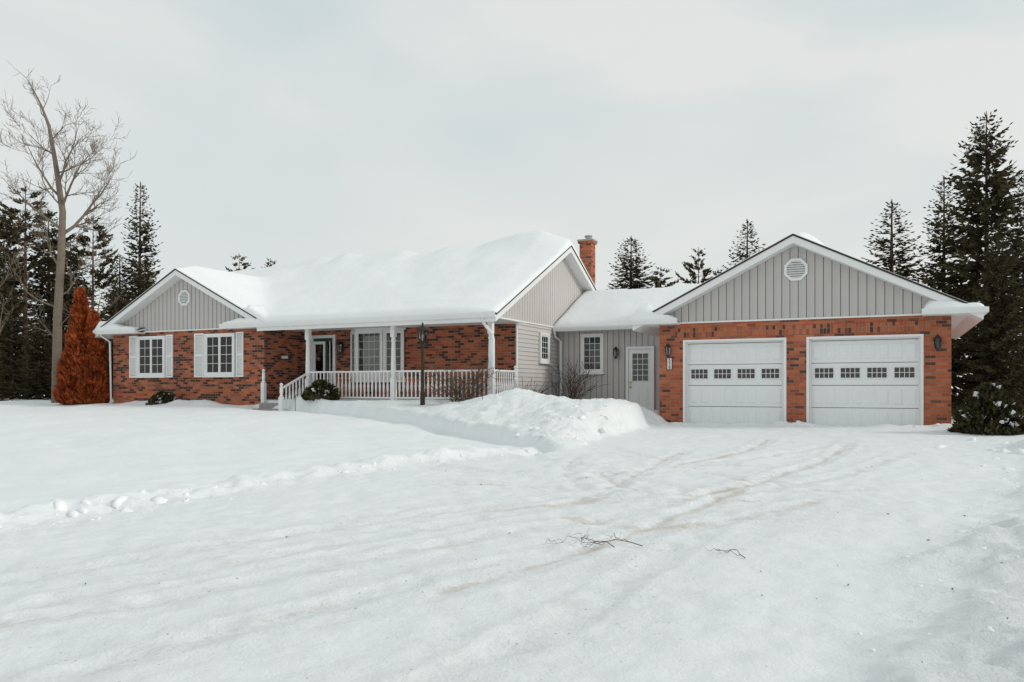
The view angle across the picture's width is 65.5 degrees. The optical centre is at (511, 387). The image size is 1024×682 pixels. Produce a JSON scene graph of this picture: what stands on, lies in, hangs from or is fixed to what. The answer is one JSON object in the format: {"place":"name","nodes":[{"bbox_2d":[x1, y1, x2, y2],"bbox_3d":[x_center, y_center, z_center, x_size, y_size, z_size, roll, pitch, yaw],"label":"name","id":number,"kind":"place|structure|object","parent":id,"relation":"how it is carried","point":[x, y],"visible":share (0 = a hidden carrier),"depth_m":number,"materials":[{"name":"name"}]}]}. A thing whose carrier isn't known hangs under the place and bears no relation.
{"place":"outdoors","nodes":[
{"label":"outdoors","id":0,"kind":"place"},
{"bbox_2d":[328,333,647,383],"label":"windows","id":1,"kind":"structure","parent":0,"point":[366,358],"depth_m":25.18,"materials":[{"name":"black glass"}]},
{"bbox_2d":[0,388,1023,681],"bbox_3d":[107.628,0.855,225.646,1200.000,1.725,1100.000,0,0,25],"label":"snowy ground","id":2,"kind":"structure","parent":0,"point":[416,564],"depth_m":6.86,"materials":[{"name":"white snow"}]},
{"bbox_2d":[0,348,19,400],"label":"spruce tree","id":3,"kind":"object","parent":2,"relation":"on","point":[1,385],"visible":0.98,"depth_m":33.06,"materials":[{"name":"green plant"}]},
{"bbox_2d":[0,218,26,332],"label":"bare deciduous tree","id":4,"kind":"object","parent":2,"relation":"on","point":[6,278],"visible":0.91,"depth_m":34.72,"materials":[{"name":"brown plant"}]},
{"bbox_2d":[0,286,48,399],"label":"spruce tree","id":5,"kind":"object","parent":2,"relation":"on","point":[18,343],"visible":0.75,"depth_m":35.52,"materials":[{"name":"green plant"}]},
{"bbox_2d":[0,239,51,395],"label":"spruce tree","id":6,"kind":"object","parent":2,"relation":"on","point":[20,286],"visible":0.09,"depth_m":40.06,"materials":[{"name":"green plant"}]},
{"bbox_2d":[0,213,53,354],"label":"pine tree","id":7,"kind":"object","parent":2,"relation":"on","point":[30,258],"visible":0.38,"depth_m":38.40,"materials":[{"name":"green plant"}]},
{"bbox_2d":[3,320,51,399],"bbox_3d":[-20.257,-1.129,34.079,2.720,3.672,2.622,0,0,12],"label":"spruce tree","id":8,"kind":"object","parent":2,"relation":"on","point":[39,388],"visible":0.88,"depth_m":34.01,"materials":[{"name":"green plant"}]},
{"bbox_2d":[0,186,78,398],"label":"pine tree","id":9,"kind":"object","parent":2,"relation":"on","point":[6,223],"visible":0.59,"depth_m":37.79,"materials":[{"name":"green plant"}]},
{"bbox_2d":[8,209,80,393],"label":"spruce tree","id":10,"kind":"object","parent":2,"relation":"on","point":[40,285],"visible":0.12,"depth_m":43.75,"materials":[{"name":"green plant"}]},
{"bbox_2d":[28,239,107,396],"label":"spruce tree","id":11,"kind":"object","parent":2,"relation":"on","point":[67,285],"visible":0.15,"depth_m":41.64,"materials":[{"name":"green plant"}]},
{"bbox_2d":[0,69,136,402],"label":"bare deciduous tree","id":12,"kind":"object","parent":2,"relation":"on","point":[63,231],"visible":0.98,"depth_m":29.68,"materials":[{"name":"grey plant"}]},
{"bbox_2d":[51,287,112,404],"bbox_3d":[-15.249,-1.377,28.272,2.044,4.533,1.720,0,0,25],"label":"rust coloured cedar","id":13,"kind":"object","parent":2,"relation":"on","point":[84,352],"visible":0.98,"depth_m":27.99,"materials":[{"name":"orange plant"}]},
{"bbox_2d":[48,216,120,353],"bbox_3d":[-20.013,-3.744,37.945,3.836,9.082,3.233,0,0,39],"label":"pine tree","id":14,"kind":"object","parent":2,"relation":"on","point":[100,275],"visible":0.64,"depth_m":37.73,"materials":[{"name":"green plant"}]},
{"bbox_2d":[51,269,128,343],"bbox_3d":[-17.142,-1.994,32.686,3.533,5.836,1.353,0,0,1],"label":"bare deciduous tree","id":15,"kind":"object","parent":2,"relation":"on","point":[104,300],"visible":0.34,"depth_m":32.59,"materials":[{"name":"brown plant"}]},
{"bbox_2d":[97,256,134,365],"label":"spruce tree","id":16,"kind":"object","parent":2,"relation":"on","point":[122,276],"visible":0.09,"depth_m":44.92,"materials":[{"name":"green plant"}]},
{"bbox_2d":[100,277,134,397],"bbox_3d":[-17.576,-2.109,35.457,3.438,5.713,3.314,0,0,0],"label":"spruce tree","id":17,"kind":"object","parent":2,"relation":"on","point":[119,305],"visible":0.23,"depth_m":35.40,"materials":[{"name":"green plant"}]},
{"bbox_2d":[105,182,163,360],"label":"spruce tree","id":18,"kind":"object","parent":2,"relation":"on","point":[133,262],"visible":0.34,"depth_m":41.88,"materials":[{"name":"green plant"}]},
{"bbox_2d":[109,259,159,378],"bbox_3d":[-17.652,-2.726,38.260,4.175,6.937,4.024,0,0,-7],"label":"spruce tree","id":19,"kind":"object","parent":2,"relation":"on","point":[142,284],"visible":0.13,"depth_m":38.22,"materials":[{"name":"green plant"}]},
{"bbox_2d":[145,391,175,404],"bbox_3d":[-11.605,0.486,26.426,1.050,0.847,1.092,0,0,-35],"label":"evergreen shrub","id":20,"kind":"object","parent":2,"relation":"on","point":[160,397],"visible":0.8,"depth_m":26.18,"materials":[{"name":"green plant"}]},
{"bbox_2d":[225,255,254,271],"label":"pine tree","id":21,"kind":"object","parent":2,"relation":"on","point":[236,263],"visible":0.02,"depth_m":45.47,"materials":[{"name":"green plant"}]},
{"bbox_2d":[252,399,284,410],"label":"porch steps","id":22,"kind":"structure","parent":2,"relation":"on","point":[266,406],"depth_m":24.48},
{"bbox_2d":[261,258,276,267],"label":"pine tree","id":23,"kind":"object","parent":2,"relation":"on","point":[268,263],"visible":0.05,"depth_m":45.72,"materials":[{"name":"green plant"}]},
{"bbox_2d":[113,323,515,404],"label":"brick walls","id":24,"kind":"structure","parent":2,"relation":"on","point":[466,344],"depth_m":25.65,"materials":[{"name":"red brick"}]},
{"bbox_2d":[277,354,298,376],"bbox_3d":[-7.288,-0.617,26.139,0.198,0.975,1.010,0,0,25],"label":"wrought iron scroll","id":25,"kind":"object","parent":24,"relation":"attached to","point":[289,359],"visible":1,"depth_m":26.22,"materials":[{"name":"black metal"}]},
{"bbox_2d":[314,338,332,380],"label":"entry green trim","id":26,"kind":"structure","parent":24,"relation":"attached to","point":[326,340],"depth_m":26.31,"materials":[{"name":"paint"}]},
{"bbox_2d":[336,334,941,358],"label":"wall lanterns","id":27,"kind":"object","parent":24,"relation":"attached to","point":[937,337],"depth_m":20.51,"materials":[{"name":"black metal"}]},
{"bbox_2d":[337,339,940,355],"bbox_3d":[2.638,-1.134,23.334,17.333,0.548,3.990,0,0,25],"label":"lantern glass","id":28,"kind":"object","parent":27,"relation":"attached to","point":[669,347],"visible":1,"depth_m":20.57,"materials":[{"name":"glass"}]},
{"bbox_2d":[301,379,340,400],"bbox_3d":[-5.646,0.188,23.468,1.148,0.965,1.156,0,0,-19],"label":"evergreen shrub","id":29,"kind":"object","parent":2,"relation":"on","point":[318,389],"visible":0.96,"depth_m":23.19,"materials":[{"name":"green plant"}]},
{"bbox_2d":[261,322,517,410],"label":"porch posts and railing","id":30,"kind":"object","parent":2,"relation":"on","point":[506,384],"visible":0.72,"depth_m":23.16,"materials":[{"name":"white wood"}]},
{"bbox_2d":[295,389,485,410],"bbox_3d":[-3.481,0.347,21.215,7.086,0.646,0.033,0,0,36],"label":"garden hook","id":31,"kind":"object","parent":2,"relation":"on","point":[297,395],"visible":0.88,"depth_m":23.28,"materials":[{"name":"black metal"}]},
{"bbox_2d":[417,322,428,404],"bbox_3d":[-2.391,-0.495,21.305,0.305,2.530,0.305,0,0,3],"label":"street lamp","id":32,"kind":"object","parent":2,"relation":"on","point":[421,337],"visible":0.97,"depth_m":21.27,"materials":[{"name":"brown metal"}]},
{"bbox_2d":[420,357,501,401],"bbox_3d":[-1.376,-0.211,21.409,1.772,1.397,2.387,0,0,47],"label":"bare shrub","id":33,"kind":"object","parent":2,"relation":"on","point":[455,391],"visible":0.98,"depth_m":21.35,"materials":[{"name":"brown plant"}]},
{"bbox_2d":[100,258,921,402],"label":"white trim and downspouts","id":34,"kind":"structure","parent":2,"relation":"on","point":[793,277],"depth_m":21.62,"materials":[{"name":"paint"}]},
{"bbox_2d":[0,398,1023,674],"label":"snow chunks","id":35,"kind":"object","parent":2,"relation":"on","point":[62,506],"visible":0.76,"depth_m":10.11,"materials":[{"name":"white snow"}]},
{"bbox_2d":[5,313,1021,394],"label":"distant tree line","id":36,"kind":"object","parent":2,"relation":"on","point":[961,340],"visible":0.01,"depth_m":68.50,"materials":[{"name":"green plant"}]},
{"bbox_2d":[122,245,929,409],"bbox_3d":[-1.354,-1.450,24.968,26.092,4.600,4.501,0,0,22],"label":"vertical siding","id":37,"kind":"object","parent":2,"relation":"on","point":[165,310],"visible":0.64,"depth_m":19.95,"materials":[{"name":"beige plastic"}]},
{"bbox_2d":[135,328,654,409],"bbox_3d":[-4.354,-0.545,25.805,17.709,2.691,1.679,0,0,7],"label":"window and door frames","id":38,"kind":"structure","parent":37,"relation":"attached to","point":[383,332],"depth_m":25.58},
{"bbox_2d":[129,332,243,377],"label":"louvred shutters","id":39,"kind":"object","parent":38,"relation":"attached to","point":[199,359],"visible":1,"depth_m":26.47,"materials":[{"name":"white paint"}]},
{"bbox_2d":[140,334,547,382],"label":"window panes","id":40,"kind":"object","parent":38,"relation":"in","point":[212,347],"visible":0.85,"depth_m":26.26,"materials":[{"name":"glass"}]},
{"bbox_2d":[629,348,651,409],"bbox_3d":[4.023,-0.230,24.950,0.760,2.000,0.056,0,0,25],"label":"side entry door","id":41,"kind":"structure","parent":38,"relation":"attached to","point":[640,393],"depth_m":24.91,"materials":[{"name":"white metal"}]},
{"bbox_2d":[181,262,804,302],"bbox_3d":[-2.038,-2.941,23.012,19.737,0.561,0.028,0,0,23],"label":"vent recess","id":42,"kind":"object","parent":37,"relation":"attached to","point":[787,267],"visible":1,"depth_m":19.29,"materials":[{"name":"grey paint"}]},
{"bbox_2d":[512,378,567,394],"bbox_3d":[0.686,0.127,22.226,1.304,0.902,1.665,0,0,25],"label":"bare shrub","id":43,"kind":"object","parent":2,"relation":"on","point":[541,392],"visible":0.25,"depth_m":21.91,"materials":[{"name":"brown plant"}]},
{"bbox_2d":[545,356,607,398],"bbox_3d":[2.064,-0.183,24.941,1.962,1.677,1.690,0,0,7],"label":"bare shrub","id":44,"kind":"object","parent":2,"relation":"on","point":[574,388],"visible":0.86,"depth_m":24.88,"materials":[{"name":"brown plant"}]},
{"bbox_2d":[544,528,642,549],"bbox_3d":[0.706,1.297,6.845,0.822,0.084,0.705,0,0,25],"label":"fallen branch","id":45,"kind":"object","parent":2,"relation":"on","point":[599,542],"visible":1,"depth_m":6.82,"materials":[{"name":"brown wood"}]},
{"bbox_2d":[576,534,613,546],"bbox_3d":[0.640,1.314,6.800,0.278,0.049,0.424,0,0,-29],"label":"fallen branch","id":46,"kind":"object","parent":2,"relation":"on","point":[594,542],"visible":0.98,"depth_m":6.75,"materials":[{"name":"brown wood"}]},
{"bbox_2d":[557,330,636,397],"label":"walls","id":47,"kind":"structure","parent":2,"relation":"on","point":[607,358],"depth_m":25.49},
{"bbox_2d":[518,325,556,385],"bbox_3d":[1.974,-0.505,27.349,0.095,2.950,8.730,0,0,25],"label":"siding sheathing","id":48,"kind":"object","parent":47,"relation":"attached to","point":[532,360],"depth_m":24.49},
{"bbox_2d":[518,323,557,394],"bbox_3d":[1.650,-0.585,26.557,0.052,2.810,7.000,0,0,25],"label":"horizontal siding","id":49,"kind":"object","parent":47,"relation":"attached to","point":[533,370],"visible":0.23,"depth_m":24.49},
{"bbox_2d":[552,372,559,395],"bbox_3d":[1.431,0.070,25.869,0.130,1.200,0.430,0,0,25],"label":"electric meter","id":50,"kind":"object","parent":49,"relation":"attached to","point":[554,377],"visible":0.73,"depth_m":25.76,"materials":[{"name":"grey paint"}]},
{"bbox_2d":[606,236,655,289],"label":"spruce tree","id":51,"kind":"object","parent":2,"relation":"on","point":[633,284],"visible":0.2,"depth_m":41.76,"materials":[{"name":"green plant"}]},
{"bbox_2d":[640,266,679,288],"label":"pine tree","id":52,"kind":"object","parent":2,"relation":"on","point":[659,282],"visible":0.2,"depth_m":47.72,"materials":[{"name":"green plant"}]},
{"bbox_2d":[675,247,712,283],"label":"pine tree","id":53,"kind":"object","parent":2,"relation":"on","point":[697,267],"visible":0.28,"depth_m":41.80,"materials":[{"name":"green plant"}]},
{"bbox_2d":[706,548,744,557],"bbox_3d":[1.729,1.325,6.441,0.094,0.056,0.347,0,0,-43],"label":"fallen branch","id":54,"kind":"object","parent":2,"relation":"on","point":[727,550],"visible":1,"depth_m":6.46,"materials":[{"name":"brown wood"}]},
{"bbox_2d":[722,219,765,269],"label":"spruce tree","id":55,"kind":"object","parent":2,"relation":"on","point":[741,255],"visible":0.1,"depth_m":43.92,"materials":[{"name":"green plant"}]},
{"bbox_2d":[659,315,950,424],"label":"garage brick walls","id":56,"kind":"structure","parent":2,"relation":"on","point":[937,386],"depth_m":19.27,"materials":[{"name":"red brick"}]},
{"bbox_2d":[667,358,671,368],"bbox_3d":[4.080,-0.630,20.633,0.110,0.290,0.004,0,0,25],"label":"number plaque","id":57,"kind":"object","parent":56,"relation":"attached to","point":[670,364],"visible":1,"depth_m":20.63,"materials":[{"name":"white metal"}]},
{"bbox_2d":[681,247,921,321],"bbox_3d":[-0.101,-3.090,27.331,26.126,2.820,10.550,0,0,25],"label":"siding backing","id":58,"kind":"object","parent":56,"relation":"on","point":[798,294],"visible":0.18,"depth_m":19.31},
{"bbox_2d":[92,236,988,339],"bbox_3d":[-0.073,-3.086,27.256,27.400,3.195,11.220,0,0,25],"label":"roof trim","id":59,"kind":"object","parent":58,"relation":"attached to","point":[964,320],"visible":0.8,"depth_m":22.27,"materials":[{"name":"white paint"}]},
{"bbox_2d":[94,321,139,329],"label":"return snow","id":60,"kind":"structure","parent":59,"relation":"on","point":[110,327],"depth_m":27.73,"materials":[{"name":"white snow"}]},
{"bbox_2d":[222,318,261,323],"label":"return snow","id":61,"kind":"structure","parent":59,"relation":"on","point":[241,320],"depth_m":25.10,"materials":[{"name":"white snow"}]},
{"bbox_2d":[101,234,965,329],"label":"shingle roof","id":62,"kind":"structure","parent":59,"relation":"on","point":[891,273],"depth_m":19.84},
{"bbox_2d":[100,231,596,326],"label":"roof snow","id":63,"kind":"structure","parent":62,"relation":"on","point":[497,275],"depth_m":25.79,"materials":[{"name":"white snow"}]},
{"bbox_2d":[577,238,597,284],"bbox_3d":[2.814,-3.770,29.708,0.600,3.480,0.590,0,0,25],"label":"chimney","id":64,"kind":"object","parent":62,"relation":"on","point":[587,252],"depth_m":29.50,"materials":[{"name":"brick"}]},
{"bbox_2d":[554,232,967,326],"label":"garage roof snow","id":65,"kind":"structure","parent":62,"relation":"on","point":[604,307],"depth_m":26.16,"materials":[{"name":"white snow"}]},
{"bbox_2d":[629,303,678,320],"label":"return snow","id":66,"kind":"structure","parent":59,"relation":"on","point":[645,311],"depth_m":20.50,"materials":[{"name":"white snow"}]},
{"bbox_2d":[923,299,983,308],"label":"return snow","id":67,"kind":"structure","parent":59,"relation":"on","point":[930,303],"depth_m":17.54,"materials":[{"name":"white snow"}]},
{"bbox_2d":[501,259,583,325],"bbox_3d":[1.625,-3.245,26.508,0.022,2.510,10.550,0,0,25],"label":"side gable siding","id":68,"kind":"object","parent":58,"relation":"attached to","point":[553,295],"visible":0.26,"depth_m":25.69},
{"bbox_2d":[677,321,929,337],"bbox_3d":[6.875,-1.415,19.315,5.780,0.230,0.011,0,0,25],"label":"soldier course","id":69,"kind":"object","parent":56,"relation":"attached to","point":[901,326],"visible":1,"depth_m":19.19,"materials":[{"name":"brick"}]},
{"bbox_2d":[683,334,923,424],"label":"garage door frames","id":70,"kind":"structure","parent":56,"relation":"attached to","point":[920,337],"depth_m":19.20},
{"bbox_2d":[688,339,917,425],"bbox_3d":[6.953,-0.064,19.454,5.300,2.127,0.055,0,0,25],"label":"garage doors","id":71,"kind":"structure","parent":70,"relation":"in","point":[866,405],"depth_m":19.19,"materials":[{"name":"white metal"}]},
{"bbox_2d":[690,366,915,379],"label":"garage window grids","id":72,"kind":"object","parent":71,"relation":"attached to","point":[779,373],"visible":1,"depth_m":19.59,"materials":[{"name":"white plastic"}]},
{"bbox_2d":[861,199,964,359],"bbox_3d":[18.414,-3.825,37.600,7.046,10.438,6.756,0,0,-13],"label":"spruce tree","id":73,"kind":"object","parent":2,"relation":"on","point":[901,271],"visible":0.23,"depth_m":37.79,"materials":[{"name":"green plant"}]},
{"bbox_2d":[913,178,1000,401],"bbox_3d":[15.714,-3.226,28.712,3.822,8.803,3.806,0,0,11],"label":"spruce tree","id":74,"kind":"object","parent":2,"relation":"on","point":[938,230],"visible":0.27,"depth_m":28.56,"materials":[{"name":"green plant"}]},
{"bbox_2d":[919,109,1023,414],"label":"spruce tree","id":75,"kind":"object","parent":2,"relation":"on","point":[972,243],"visible":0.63,"depth_m":26.87,"materials":[{"name":"green plant"}]},
{"bbox_2d":[947,382,1023,434],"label":"snowy spruce bush","id":76,"kind":"object","parent":2,"relation":"on","point":[987,408],"visible":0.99,"depth_m":16.33,"materials":[{"name":"green plant"}]},
{"bbox_2d":[951,241,1023,415],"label":"spruce tree","id":77,"kind":"object","parent":2,"relation":"on","point":[1003,301],"visible":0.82,"depth_m":24.88,"materials":[{"name":"green plant"}]},
{"bbox_2d":[964,176,1023,397],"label":"spruce tree","id":78,"kind":"object","parent":2,"relation":"on","point":[1016,234],"visible":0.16,"depth_m":29.64,"materials":[{"name":"green plant"}]},
{"bbox_2d":[0,0,1023,388],"label":"sky","id":79,"kind":"structure","parent":0,"point":[282,131],"materials":[{"name":"white"}]}
]}

